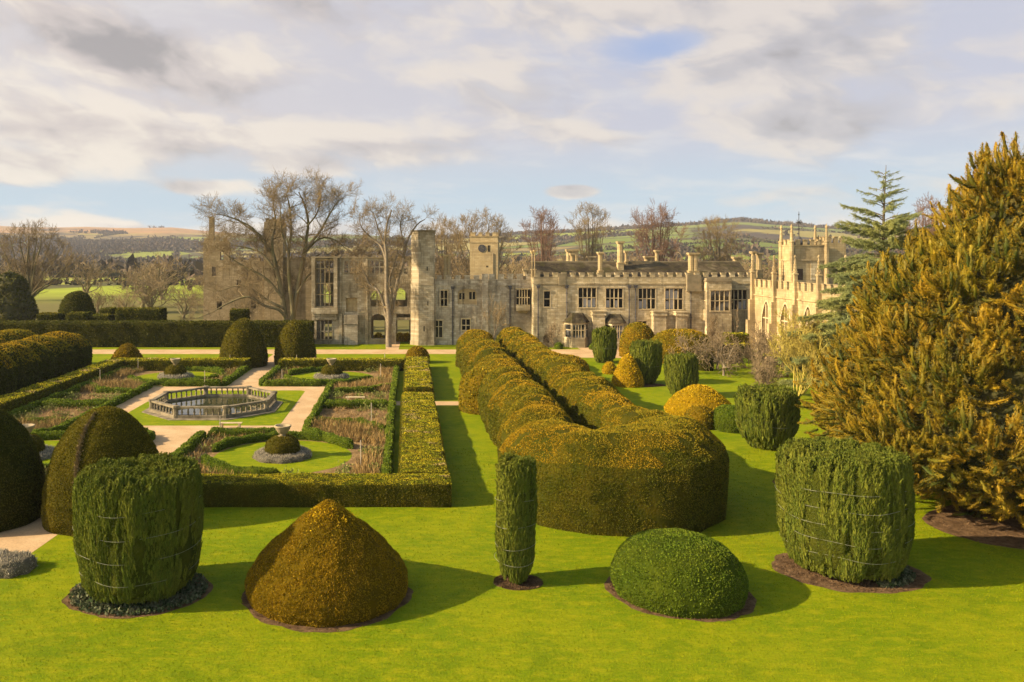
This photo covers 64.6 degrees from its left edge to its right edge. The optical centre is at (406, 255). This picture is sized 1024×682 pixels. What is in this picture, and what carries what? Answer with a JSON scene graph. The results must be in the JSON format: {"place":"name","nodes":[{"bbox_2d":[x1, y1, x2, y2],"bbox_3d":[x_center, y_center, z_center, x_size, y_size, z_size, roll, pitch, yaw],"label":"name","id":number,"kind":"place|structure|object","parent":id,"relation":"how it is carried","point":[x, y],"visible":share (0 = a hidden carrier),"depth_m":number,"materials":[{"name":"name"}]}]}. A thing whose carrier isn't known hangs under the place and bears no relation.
{"place":"outdoors","nodes":[
{"label":"outdoors","id":0,"kind":"place"},
{"bbox_2d":[111,371,232,385],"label":"bed soil","id":1,"kind":"structure","parent":0,"point":[142,373],"depth_m":87.96,"materials":[{"name":"soil"}]},
{"bbox_2d":[80,374,144,391],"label":"rose stems","id":2,"kind":"object","parent":1,"relation":"on","point":[134,384],"visible":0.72,"depth_m":78.20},
{"bbox_2d":[124,357,251,370],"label":"clipped hedge","id":3,"kind":"object","parent":1,"relation":"on","point":[155,364],"visible":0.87,"depth_m":89.91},
{"bbox_2d":[162,365,248,386],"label":"box hedge","id":4,"kind":"object","parent":1,"relation":"on","point":[232,377],"visible":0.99,"depth_m":79.25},
{"bbox_2d":[128,390,304,425],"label":"court lawn","id":5,"kind":"structure","parent":0,"point":[289,399],"depth_m":64.43,"materials":[{"name":"plant"}]},
{"bbox_2d":[214,440,351,472],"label":"circle lawn","id":6,"kind":"structure","parent":0,"point":[324,456],"depth_m":51.40,"materials":[{"name":"plant"}]},
{"bbox_2d":[188,437,384,473],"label":"bed soil","id":7,"kind":"structure","parent":0,"point":[355,452],"depth_m":52.45,"materials":[{"name":"soil"}]},
{"bbox_2d":[171,426,275,456],"bbox_3d":[-13.723,12.644,52.967,5.527,0.863,13.108,0,0,27],"label":"box hedge","id":8,"kind":"object","parent":7,"relation":"on","point":[192,442],"visible":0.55,"depth_m":57.03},
{"bbox_2d":[200,454,280,474],"bbox_3d":[-10.413,12.687,48.056,6.536,0.761,1.625,0,0,33],"label":"box hedge","id":9,"kind":"object","parent":7,"relation":"on","point":[214,463],"visible":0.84,"depth_m":47.35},
{"bbox_2d":[212,430,321,452],"bbox_3d":[-9.720,12.688,55.321,7.909,0.765,2.312,0,0,-25],"label":"box hedge","id":10,"kind":"object","parent":7,"relation":"on","point":[228,442],"visible":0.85,"depth_m":55.62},
{"bbox_2d":[252,445,312,463],"bbox_3d":[-7.992,12.747,51.716,3.930,0.635,3.987,0,0,0],"label":"lavender ring","id":11,"kind":"object","parent":7,"relation":"on","point":[261,455],"visible":0.66,"depth_m":50.45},
{"bbox_2d":[264,434,300,454],"bbox_3d":[-8.025,12.252,51.689,2.396,1.411,2.424,0,0,0],"label":"shrub mound","id":12,"kind":"object","parent":7,"relation":"on","point":[283,445],"visible":0.93,"depth_m":50.96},
{"bbox_2d":[285,399,388,473],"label":"herbs","id":13,"kind":"object","parent":7,"relation":"on","point":[347,469],"visible":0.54,"depth_m":52.32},
{"bbox_2d":[350,442,383,473],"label":"rose stems","id":14,"kind":"object","parent":7,"relation":"on","point":[358,469],"visible":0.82,"depth_m":48.90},
{"bbox_2d":[276,371,392,385],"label":"bed soil","id":15,"kind":"structure","parent":0,"point":[374,374],"depth_m":87.96,"materials":[{"name":"soil"}]},
{"bbox_2d":[258,365,321,386],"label":"box hedge","id":16,"kind":"object","parent":15,"relation":"on","point":[272,372],"visible":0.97,"depth_m":79.25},
{"bbox_2d":[278,357,404,370],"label":"clipped hedge","id":17,"kind":"object","parent":15,"relation":"on","point":[352,364],"visible":0.82,"depth_m":89.90,"materials":[{"name":"plant"}]},
{"bbox_2d":[0,221,921,338],"bbox_3d":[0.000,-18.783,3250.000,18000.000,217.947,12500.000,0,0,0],"label":"ground","id":18,"kind":"structure","parent":0,"point":[50,300],"depth_m":1344.47,"materials":[{"name":"plant"}]},
{"bbox_2d":[0,269,39,320],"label":"dark conifer","id":19,"kind":"object","parent":18,"relation":"on","point":[17,301],"visible":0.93,"depth_m":147.52,"materials":[{"name":"green plant"}]},
{"bbox_2d":[0,218,87,296],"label":"bare tree","id":20,"kind":"object","parent":18,"relation":"on","point":[29,269],"visible":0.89,"depth_m":177.71,"materials":[{"name":"brown plant"}]},
{"bbox_2d":[58,290,95,319],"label":"dome yew","id":21,"kind":"object","parent":18,"relation":"on","point":[76,300],"visible":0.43,"depth_m":128.15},
{"bbox_2d":[51,253,125,292],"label":"bare tree","id":22,"kind":"object","parent":18,"relation":"on","point":[87,281],"visible":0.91,"depth_m":247.96,"materials":[{"name":"brown plant"}]},
{"bbox_2d":[110,268,180,306],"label":"bare tree","id":23,"kind":"object","parent":18,"relation":"on","point":[142,279],"visible":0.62,"depth_m":198.90,"materials":[{"name":"brown plant"}]},
{"bbox_2d":[119,274,184,307],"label":"bare tree","id":24,"kind":"object","parent":18,"relation":"on","point":[149,296],"visible":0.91,"depth_m":180.72,"materials":[{"name":"brown plant"}]},
{"bbox_2d":[127,251,191,299],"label":"bare tree","id":25,"kind":"object","parent":18,"relation":"on","point":[152,274],"visible":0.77,"depth_m":235.14,"materials":[{"name":"brown plant"}]},
{"bbox_2d":[160,281,202,317],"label":"bare tree","id":26,"kind":"object","parent":18,"relation":"on","point":[185,311],"visible":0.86,"depth_m":164.27,"materials":[{"name":"brown plant"}]},
{"bbox_2d":[203,217,311,320],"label":"ruined keep","id":27,"kind":"structure","parent":18,"relation":"on","point":[231,276],"depth_m":134.00,"materials":[{"name":"stone"}]},
{"bbox_2d":[311,254,410,344],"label":"ruined hall","id":28,"kind":"structure","parent":18,"relation":"on","point":[349,314],"depth_m":117.00,"materials":[{"name":"stone"}]},
{"bbox_2d":[333,230,391,299],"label":"bare tree","id":29,"kind":"object","parent":18,"relation":"on","point":[370,250],"visible":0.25,"depth_m":160.43,"materials":[{"name":"brown plant"}]},
{"bbox_2d":[75,268,778,290],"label":"meadow thicket","id":30,"kind":"object","parent":18,"relation":"on","point":[112,275],"visible":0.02,"depth_m":304.89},
{"bbox_2d":[423,212,468,278],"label":"bare tree","id":31,"kind":"object","parent":18,"relation":"on","point":[442,229],"visible":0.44,"depth_m":175.55,"materials":[{"name":"brown plant"}]},
{"bbox_2d":[0,220,904,285],"bbox_3d":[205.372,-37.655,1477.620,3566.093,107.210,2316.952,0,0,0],"label":"field hedgerows","id":32,"kind":"object","parent":18,"relation":"on","point":[515,255],"visible":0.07,"depth_m":985.22,"materials":[{"name":"plant"}]},
{"bbox_2d":[0,219,918,285],"bbox_3d":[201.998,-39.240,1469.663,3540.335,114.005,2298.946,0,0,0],"label":"hedgerow trees","id":33,"kind":"object","parent":18,"relation":"on","point":[117,263],"visible":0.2,"depth_m":735.18,"materials":[{"name":"plant"}]},
{"bbox_2d":[0,219,933,264],"bbox_3d":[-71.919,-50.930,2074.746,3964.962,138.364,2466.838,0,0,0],"label":"hillside wood","id":34,"kind":"object","parent":18,"relation":"on","point":[84,245],"visible":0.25,"depth_m":1690.21,"materials":[{"name":"plant"}]},
{"bbox_2d":[437,204,523,278],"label":"bare tree","id":35,"kind":"object","parent":18,"relation":"on","point":[469,231],"visible":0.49,"depth_m":167.75,"materials":[{"name":"brown plant"}]},
{"bbox_2d":[518,205,565,264],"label":"bare tree","id":36,"kind":"object","parent":18,"relation":"on","point":[543,242],"visible":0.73,"depth_m":182.31,"materials":[{"name":"red plant"}]},
{"bbox_2d":[565,201,614,260],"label":"bare tree","id":37,"kind":"object","parent":18,"relation":"on","point":[591,250],"visible":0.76,"depth_m":186.38,"materials":[{"name":"brown plant"}]},
{"bbox_2d":[627,198,688,260],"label":"bare tree","id":38,"kind":"object","parent":18,"relation":"on","point":[663,214],"visible":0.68,"depth_m":182.30,"materials":[{"name":"red plant"}]},
{"bbox_2d":[692,215,748,260],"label":"bare tree","id":39,"kind":"object","parent":18,"relation":"on","point":[718,256],"visible":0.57,"depth_m":183.84,"materials":[{"name":"brown plant"}]},
{"bbox_2d":[892,192,943,253],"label":"bare tree","id":40,"kind":"object","parent":18,"relation":"on","point":[922,221],"visible":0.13,"depth_m":150.35,"materials":[{"name":"red plant"}]},
{"bbox_2d":[469,232,499,278],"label":"church tower","id":41,"kind":"structure","parent":0,"point":[484,254],"depth_m":150.01,"materials":[{"name":"stone"}]},
{"bbox_2d":[0,342,1023,681],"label":"lawn","id":42,"kind":"structure","parent":0,"point":[466,434],"depth_m":28.71,"materials":[{"name":"plant"}]},
{"bbox_2d":[0,548,36,578],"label":"lavender clump","id":43,"kind":"object","parent":42,"relation":"on","point":[14,564],"visible":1,"depth_m":32.65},
{"bbox_2d":[0,328,36,343],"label":"yew walk hedge","id":44,"kind":"object","parent":42,"relation":"on","point":[10,334],"visible":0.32,"depth_m":91.31,"materials":[{"name":"plant"}]},
{"bbox_2d":[0,409,45,531],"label":"egg yew","id":45,"kind":"object","parent":42,"relation":"on","point":[22,475],"visible":0.89,"depth_m":38.53,"materials":[{"name":"plant"}]},
{"bbox_2d":[0,331,92,395],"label":"yew walk hedge","id":46,"kind":"object","parent":42,"relation":"on","point":[30,360],"visible":0.98,"depth_m":81.68,"materials":[{"name":"plant"}]},
{"bbox_2d":[8,398,114,431],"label":"box hedge","id":47,"kind":"object","parent":42,"relation":"on","point":[62,426],"visible":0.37,"depth_m":65.03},
{"bbox_2d":[0,357,128,411],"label":"clipped hedge","id":48,"kind":"object","parent":42,"relation":"on","point":[9,402],"visible":0.82,"depth_m":74.01,"materials":[{"name":"plant"}]},
{"bbox_2d":[40,365,152,408],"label":"box hedge","id":49,"kind":"object","parent":42,"relation":"on","point":[131,393],"visible":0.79,"depth_m":71.94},
{"bbox_2d":[40,405,159,536],"bbox_3d":[-14.938,10.258,39.696,6.025,5.609,5.936,0,0,0],"label":"egg yew","id":50,"kind":"object","parent":42,"relation":"on","point":[93,435],"visible":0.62,"depth_m":37.93,"materials":[{"name":"plant"}]},
{"bbox_2d":[61,574,212,618],"bbox_3d":[-10.312,12.988,30.937,5.528,0.001,4.689,0,0,0],"label":"soil bed","id":51,"kind":"object","parent":42,"relation":"on","point":[65,600],"visible":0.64,"depth_m":29.42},
{"bbox_2d":[71,451,204,604],"bbox_3d":[-10.384,10.475,30.973,4.983,5.098,4.864,0,0,0],"label":"drum yew","id":52,"kind":"object","parent":51,"relation":"on","point":[138,525],"visible":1,"depth_m":29.20,"materials":[{"name":"green plant"}]},
{"bbox_2d":[68,572,208,615],"bbox_3d":[-10.308,12.906,30.908,5.257,0.317,4.378,0,0,0],"label":"ivy cover","id":53,"kind":"object","parent":51,"relation":"on","point":[145,607],"visible":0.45,"depth_m":29.70,"materials":[{"name":"plant"}]},
{"bbox_2d":[0,354,275,552],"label":"gravel axial walk","id":54,"kind":"structure","parent":42,"relation":"on","point":[33,536],"depth_m":38.33,"materials":[{"name":"gravel"}]},
{"bbox_2d":[115,306,167,320],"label":"hedge block","id":55,"kind":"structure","parent":42,"relation":"on","point":[155,313],"depth_m":116.44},
{"bbox_2d":[0,319,314,346],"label":"stepped hedge","id":56,"kind":"object","parent":42,"relation":"on","point":[157,333],"visible":0.69,"depth_m":113.01,"materials":[{"name":"plant"}]},
{"bbox_2d":[116,386,324,434],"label":"gravel court","id":57,"kind":"object","parent":42,"relation":"on","point":[298,413],"visible":0.2,"depth_m":68.71,"materials":[{"name":"gravel"}]},
{"bbox_2d":[142,386,282,419],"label":"fountain pool","id":58,"kind":"structure","parent":57,"relation":"on","point":[205,405],"depth_m":67.27,"materials":[{"name":"grey"}]},
{"bbox_2d":[219,318,268,367],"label":"egg yew","id":59,"kind":"object","parent":42,"relation":"on","point":[243,337],"visible":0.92,"depth_m":92.54,"materials":[{"name":"plant"}]},
{"bbox_2d":[178,165,371,320],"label":"bare tree","id":60,"kind":"object","parent":42,"relation":"on","point":[285,218],"visible":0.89,"depth_m":121.18,"materials":[{"name":"brown plant"}]},
{"bbox_2d":[274,319,316,364],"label":"egg yew","id":61,"kind":"object","parent":42,"relation":"on","point":[295,338],"visible":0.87,"depth_m":93.45,"materials":[{"name":"plant"}]},
{"bbox_2d":[201,472,451,507],"bbox_3d":[-4.851,12.356,42.364,14.441,1.380,2.420,0,0,0],"label":"clipped hedge","id":62,"kind":"object","parent":42,"relation":"on","point":[311,489],"visible":0.9,"depth_m":41.28,"materials":[{"name":"plant"}]},
{"bbox_2d":[241,587,412,632],"bbox_3d":[-3.048,12.988,30.795,6.352,0.001,6.334,0,0,26],"label":"soil bed","id":63,"kind":"object","parent":42,"relation":"on","point":[257,615],"visible":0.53,"depth_m":28.30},
{"bbox_2d":[244,499,407,627],"bbox_3d":[-3.075,11.221,30.911,6.296,3.644,6.251,0,0,0],"label":"cone yew","id":64,"kind":"object","parent":63,"relation":"on","point":[326,563],"visible":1,"depth_m":29.02,"materials":[{"name":"plant"}]},
{"bbox_2d":[92,349,587,353],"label":"gravel terrace walk","id":65,"kind":"structure","parent":42,"relation":"on","point":[318,351],"depth_m":108.08,"materials":[{"name":"gravel"}]},
{"bbox_2d":[301,398,396,473],"bbox_3d":[-4.286,12.641,57.688,7.037,0.862,23.002,0,0,0],"label":"box hedge","id":66,"kind":"object","parent":42,"relation":"on","point":[348,443],"visible":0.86,"depth_m":55.80,"materials":[{"name":"plant"}]},
{"bbox_2d":[315,408,386,436],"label":"bed soil","id":67,"kind":"structure","parent":42,"relation":"on","point":[323,412],"depth_m":65.71,"materials":[{"name":"soil"}]},
{"bbox_2d":[305,414,388,445],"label":"rose stems","id":68,"kind":"object","parent":67,"relation":"on","point":[352,432],"visible":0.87,"depth_m":58.02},
{"bbox_2d":[317,364,399,408],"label":"box hedge","id":69,"kind":"object","parent":42,"relation":"on","point":[325,395],"visible":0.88,"depth_m":70.33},
{"bbox_2d":[330,390,389,399],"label":"bed soil","id":70,"kind":"structure","parent":42,"relation":"on","point":[364,394],"depth_m":73.63,"materials":[{"name":"soil"}]},
{"bbox_2d":[331,376,392,392],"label":"rose stems","id":71,"kind":"object","parent":70,"relation":"on","point":[364,382],"visible":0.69,"depth_m":77.95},
{"bbox_2d":[344,192,439,346],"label":"bare tree","id":72,"kind":"object","parent":42,"relation":"on","point":[389,314],"visible":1,"depth_m":113.29,"materials":[{"name":"brown plant"}]},
{"bbox_2d":[402,356,433,392],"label":"clipped hedge","id":73,"kind":"object","parent":42,"relation":"on","point":[417,377],"visible":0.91,"depth_m":78.26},
{"bbox_2d":[410,230,435,345],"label":"stair tower","id":74,"kind":"structure","parent":42,"relation":"on","point":[423,308],"depth_m":115.40,"materials":[{"name":"stone"}]},
{"bbox_2d":[398,391,448,473],"bbox_3d":[0.943,12.348,56.220,3.045,1.422,25.581,0,0,0],"label":"clipped hedge","id":75,"kind":"object","parent":42,"relation":"on","point":[421,448],"visible":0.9,"depth_m":52.09,"materials":[{"name":"plant"}]},
{"bbox_2d":[435,255,530,344],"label":"castle range","id":76,"kind":"structure","parent":42,"relation":"on","point":[460,302],"depth_m":116.20,"materials":[{"name":"grey stone"}]},
{"bbox_2d":[493,574,542,589],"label":"bed litter","id":77,"kind":"object","parent":42,"relation":"on","point":[529,584],"visible":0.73,"depth_m":31.60,"materials":[{"name":"soil"}]},
{"bbox_2d":[494,452,537,584],"bbox_3d":[4.373,10.450,31.909,1.759,5.173,1.875,0,0,0],"label":"column yew","id":78,"kind":"object","parent":77,"relation":"on","point":[516,508],"depth_m":31.26,"materials":[{"name":"green plant"}]},
{"bbox_2d":[455,326,729,536],"bbox_3d":[11.309,10.789,69.077,14.060,4.695,65.120,0,0,0],"label":"yew walk hedge","id":79,"kind":"object","parent":42,"relation":"on","point":[610,458],"visible":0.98,"depth_m":39.15,"materials":[{"name":"plant"}]},
{"bbox_2d":[591,325,617,362],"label":"drum yew","id":80,"kind":"object","parent":42,"relation":"on","point":[604,343],"visible":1,"depth_m":95.91,"materials":[{"name":"green plant"}]},
{"bbox_2d":[528,241,763,347],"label":"manor house","id":81,"kind":"structure","parent":42,"relation":"on","point":[577,297],"depth_m":114.00,"materials":[{"name":"stone"}]},
{"bbox_2d":[577,287,596,307],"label":"window","id":82,"kind":"structure","parent":81,"relation":"in","point":[587,296],"depth_m":114.21,"materials":[{"name":"stone"}]},
{"bbox_2d":[605,287,623,308],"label":"window","id":83,"kind":"structure","parent":81,"relation":"in","point":[613,295],"depth_m":114.21,"materials":[{"name":"stone"}]},
{"bbox_2d":[637,287,656,309],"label":"window","id":84,"kind":"structure","parent":81,"relation":"in","point":[646,295],"depth_m":114.21,"materials":[{"name":"stone"}]},
{"bbox_2d":[664,287,683,309],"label":"window","id":85,"kind":"structure","parent":81,"relation":"in","point":[673,297],"depth_m":114.21,"materials":[{"name":"stone"}]},
{"bbox_2d":[732,289,747,309],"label":"window","id":86,"kind":"structure","parent":81,"relation":"in","point":[739,296],"depth_m":114.21,"materials":[{"name":"glass"}]},
{"bbox_2d":[571,347,766,357],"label":"gravel forecourt","id":87,"kind":"structure","parent":42,"relation":"on","point":[589,352],"depth_m":104.81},
{"bbox_2d":[618,322,654,356],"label":"dome yew","id":88,"kind":"object","parent":87,"relation":"on","point":[633,331],"visible":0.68,"depth_m":101.29,"materials":[{"name":"plant"}]},
{"bbox_2d":[604,576,756,621],"bbox_3d":[10.523,12.988,31.003,5.600,0.001,5.353,0,0,0],"label":"soil bed","id":89,"kind":"object","parent":42,"relation":"on","point":[607,586],"visible":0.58,"depth_m":29.25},
{"bbox_2d":[609,527,748,618],"bbox_3d":[10.493,11.930,31.003,5.117,2.238,5.104,0,0,0],"label":"dome yew","id":90,"kind":"object","parent":89,"relation":"on","point":[679,572],"visible":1,"depth_m":29.39,"materials":[{"name":"plant"}]},
{"bbox_2d":[663,351,699,395],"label":"drum yew","id":91,"kind":"object","parent":42,"relation":"on","point":[681,370],"visible":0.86,"depth_m":72.76,"materials":[{"name":"green plant"}]},
{"bbox_2d":[651,328,715,362],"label":"dome yew","id":92,"kind":"object","parent":42,"relation":"on","point":[667,337],"visible":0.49,"depth_m":96.07,"materials":[{"name":"plant"}]},
{"bbox_2d":[666,330,716,370],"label":"bare tree","id":93,"kind":"object","parent":42,"relation":"on","point":[704,354],"visible":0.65,"depth_m":87.39,"materials":[{"name":"brown plant"}]},
{"bbox_2d":[664,384,730,415],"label":"gold dome","id":94,"kind":"structure","parent":42,"relation":"on","point":[681,401],"depth_m":64.45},
{"bbox_2d":[683,404,713,429],"bbox_3d":[22.192,12.156,60.595,2.575,1.810,2.633,0,0,0],"label":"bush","id":95,"kind":"object","parent":42,"relation":"on","point":[702,414],"visible":0.68,"depth_m":59.75,"materials":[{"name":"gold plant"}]},
{"bbox_2d":[705,331,743,377],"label":"bare tree","id":96,"kind":"object","parent":42,"relation":"on","point":[725,361],"visible":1,"depth_m":86.21,"materials":[{"name":"brown plant"}]},
{"bbox_2d":[713,404,739,433],"bbox_3d":[24.361,12.126,59.777,3.258,1.893,3.290,0,0,0],"label":"green cushion","id":97,"kind":"object","parent":42,"relation":"on","point":[724,418],"visible":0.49,"depth_m":58.90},
{"bbox_2d":[735,328,772,369],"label":"bare shrub","id":98,"kind":"object","parent":42,"relation":"on","point":[748,353],"visible":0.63,"depth_m":91.74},
{"bbox_2d":[749,353,782,385],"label":"bare shrub","id":99,"kind":"object","parent":42,"relation":"on","point":[765,377],"visible":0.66,"depth_m":75.74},
{"bbox_2d":[733,383,801,450],"bbox_3d":[24.376,10.939,54.212,4.282,4.510,4.312,0,0,0],"label":"drum yew","id":100,"kind":"object","parent":42,"relation":"on","point":[767,417],"visible":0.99,"depth_m":52.75,"materials":[{"name":"green plant"}]},
{"bbox_2d":[765,307,835,396],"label":"twiggy shrub","id":101,"kind":"object","parent":42,"relation":"on","point":[794,346],"visible":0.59,"depth_m":71.77,"materials":[{"name":"plant"}]},
{"bbox_2d":[746,214,855,356],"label":"chapel","id":102,"kind":"structure","parent":42,"relation":"on","point":[801,283],"depth_m":101.00,"materials":[{"name":"stone"}]},
{"bbox_2d":[771,553,931,593],"bbox_3d":[18.180,12.988,33.058,6.027,0.001,4.680,0,0,0],"label":"soil bed","id":103,"kind":"object","parent":42,"relation":"on","point":[927,578],"visible":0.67,"depth_m":31.95,"materials":[{"name":"soil"}]},
{"bbox_2d":[774,434,915,582],"bbox_3d":[18.124,10.408,33.208,5.266,5.292,5.216,0,0,0],"label":"drum yew","id":104,"kind":"object","parent":103,"relation":"on","point":[845,510],"visible":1,"depth_m":31.34,"materials":[{"name":"green plant"}]},
{"bbox_2d":[875,566,916,587],"bbox_3d":[19.704,12.901,32.454,1.674,0.309,3.370,0,0,31],"label":"ivy cover","id":105,"kind":"object","parent":103,"relation":"on","point":[907,574],"visible":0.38,"depth_m":31.69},
{"bbox_2d":[777,170,932,387],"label":"cedar","id":106,"kind":"object","parent":42,"relation":"on","point":[890,229],"visible":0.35,"depth_m":69.79,"materials":[{"name":"green plant"}]},
{"bbox_2d":[793,131,1023,528],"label":"golden conifer","id":107,"kind":"object","parent":42,"relation":"on","point":[930,381],"visible":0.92,"depth_m":38.33,"materials":[{"name":"plant"}]},
{"bbox_2d":[922,503,1023,548],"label":"soil bed","id":108,"kind":"object","parent":42,"relation":"on","point":[996,528],"visible":0.61,"depth_m":38.18,"materials":[{"name":"soil"}]},
{"label":"soil bed","id":109,"kind":"structure","parent":42,"relation":"on","visible":0},
{"bbox_2d":[611,353,643,387],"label":"gold cone","id":110,"kind":"object","parent":109,"relation":"on","point":[627,372],"visible":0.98,"depth_m":79.08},
{"bbox_2d":[629,338,662,383],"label":"drum yew","id":111,"kind":"object","parent":109,"relation":"on","point":[647,355],"visible":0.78,"depth_m":80.07,"materials":[{"name":"green plant"}]},
{"label":"bed soil","id":112,"kind":"structure","parent":42,"relation":"on","visible":0},
{"bbox_2d":[7,400,96,427],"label":"herbs","id":113,"kind":"object","parent":112,"relation":"on","point":[29,415],"visible":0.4,"depth_m":64.45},
{"bbox_2d":[0,0,1023,236],"label":"sky","id":114,"kind":"structure","parent":0,"point":[114,113],"materials":[{"name":"white"}]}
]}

